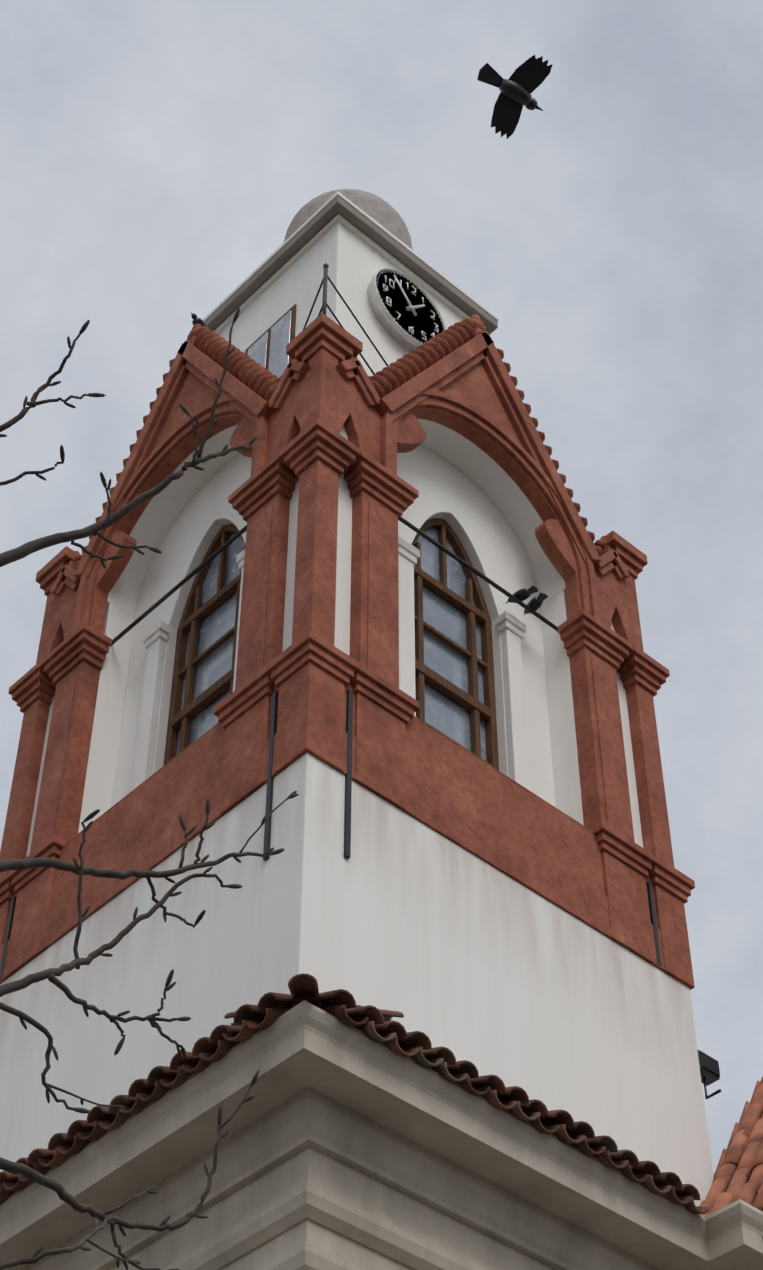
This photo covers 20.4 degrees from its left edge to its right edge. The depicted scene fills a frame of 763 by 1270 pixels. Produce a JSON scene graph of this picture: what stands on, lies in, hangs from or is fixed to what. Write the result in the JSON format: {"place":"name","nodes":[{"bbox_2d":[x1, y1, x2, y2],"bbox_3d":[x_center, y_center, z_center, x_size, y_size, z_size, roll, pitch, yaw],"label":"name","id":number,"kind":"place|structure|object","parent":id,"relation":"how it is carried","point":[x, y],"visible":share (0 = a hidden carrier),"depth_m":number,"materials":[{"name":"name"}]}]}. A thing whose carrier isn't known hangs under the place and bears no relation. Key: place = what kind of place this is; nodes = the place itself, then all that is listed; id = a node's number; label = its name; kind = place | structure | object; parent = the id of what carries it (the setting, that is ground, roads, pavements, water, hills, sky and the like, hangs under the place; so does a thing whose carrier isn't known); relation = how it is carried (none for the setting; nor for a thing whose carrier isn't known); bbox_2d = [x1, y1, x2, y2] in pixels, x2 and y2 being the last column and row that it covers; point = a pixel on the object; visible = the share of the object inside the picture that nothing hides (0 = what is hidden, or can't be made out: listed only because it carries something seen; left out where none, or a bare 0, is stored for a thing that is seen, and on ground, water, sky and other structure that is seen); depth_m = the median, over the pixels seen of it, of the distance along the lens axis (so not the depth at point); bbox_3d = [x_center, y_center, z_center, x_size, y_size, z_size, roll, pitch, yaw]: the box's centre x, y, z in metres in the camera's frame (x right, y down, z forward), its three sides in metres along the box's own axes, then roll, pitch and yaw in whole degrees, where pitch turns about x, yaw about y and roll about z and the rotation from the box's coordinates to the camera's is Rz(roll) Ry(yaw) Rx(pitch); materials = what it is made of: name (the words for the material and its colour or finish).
{"place":"outdoors","nodes":[
{"label":"outdoors","id":0,"kind":"place"},
{"bbox_2d":[0,1000,762,1269],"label":"cornice","id":1,"kind":"structure","parent":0,"point":[342,1146],"depth_m":13.58,"materials":[{"name":"white paint"}]},
{"bbox_2d":[0,973,709,1213],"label":"roof tiles","id":2,"kind":"object","parent":1,"relation":"on","point":[374,1023],"visible":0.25,"depth_m":13.76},
{"bbox_2d":[0,313,713,1205],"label":"tower","id":3,"kind":"structure","parent":1,"relation":"on","point":[462,903],"depth_m":17.24,"materials":[{"name":"red stone"}]},
{"bbox_2d":[191,313,206,326],"bbox_3d":[-1.885,-3.198,22.037,0.111,0.134,0.379,-20,-49,19],"label":"bird","id":4,"kind":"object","parent":3,"relation":"on","point":[196,320],"depth_m":21.98,"materials":[{"name":"grey"}]},
{"bbox_2d":[163,518,498,769],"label":"arched windows","id":5,"kind":"structure","parent":3,"relation":"attached to","point":[454,681],"depth_m":19.21,"materials":[{"name":"brown wood"}]},
{"bbox_2d":[0,517,661,979],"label":"metal tie rods","id":6,"kind":"object","parent":3,"relation":"attached to","point":[348,721],"visible":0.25,"depth_m":17.56,"materials":[{"name":"black metal"}]},
{"bbox_2d":[505,585,537,603],"bbox_3d":[1.295,-0.355,19.695,0.354,0.125,0.104,-29,-52,25],"label":"bird","id":7,"kind":"object","parent":6,"relation":"on","point":[523,594],"visible":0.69,"depth_m":19.66,"materials":[{"name":"grey"}]},
{"bbox_2d":[523,592,547,615],"bbox_3d":[1.422,-0.270,19.776,0.104,0.125,0.354,25,-51,-22],"label":"bird","id":8,"kind":"object","parent":6,"relation":"on","point":[534,604],"visible":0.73,"depth_m":19.74,"materials":[{"name":"grey"}]},
{"bbox_2d":[290,263,388,374],"bbox_3d":[-0.125,-2.443,20.466,1.765,1.080,1.863,7,-46,-6],"label":"platform railing","id":9,"kind":"object","parent":3,"relation":"on","point":[325,305],"visible":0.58,"depth_m":20.15,"materials":[{"name":"black metal"}]},
{"bbox_2d":[203,189,498,378],"bbox_3d":[-0.408,-2.891,23.664,2.480,6.260,2.480,34,-55,-28],"label":"clock turret","id":10,"kind":"object","parent":3,"relation":"on","point":[355,240],"visible":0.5,"depth_m":23.30,"materials":[{"name":"white paint"}]},
{"bbox_2d":[367,268,445,350],"bbox_3d":[0.277,-3.485,22.893,1.075,1.075,0.195,34,-55,-28],"label":"tower clock","id":11,"kind":"object","parent":10,"relation":"attached to","point":[406,312],"visible":0.9,"depth_m":22.75,"materials":[{"name":"black"}]},
{"bbox_2d":[697,1050,720,1098],"bbox_3d":[2.662,3.603,17.309,0.240,0.393,0.220,34,-55,-28],"label":"floodlight","id":12,"kind":"object","parent":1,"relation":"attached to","point":[709,1069],"visible":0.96,"depth_m":17.34,"materials":[{"name":"grey metal"}]},
{"bbox_2d":[700,1076,762,1216],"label":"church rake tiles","id":13,"kind":"object","parent":1,"relation":"on","point":[738,1175],"visible":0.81,"depth_m":15.86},
{"bbox_2d":[0,0,762,1174],"label":"sky","id":14,"kind":"structure","parent":0,"point":[154,154],"materials":[{"name":"grey"}]},
{"bbox_2d":[477,55,552,138],"bbox_3d":[0.820,-3.430,13.370,0.480,0.153,0.542,30,-90,-9],"label":"bird","id":15,"kind":"object","parent":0,"point":[522,83],"visible":1,"depth_m":13.35,"materials":[{"name":"grey"}]},
{"bbox_3d":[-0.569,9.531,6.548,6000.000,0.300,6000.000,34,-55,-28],"label":"ground","id":16,"kind":"structure","parent":0,"visible":0},
{"bbox_2d":[0,307,298,1269],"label":"bare tree","id":17,"kind":"object","parent":16,"relation":"on","point":[8,557],"visible":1,"depth_m":3.91,"materials":[{"name":"grey plant"}]}
]}

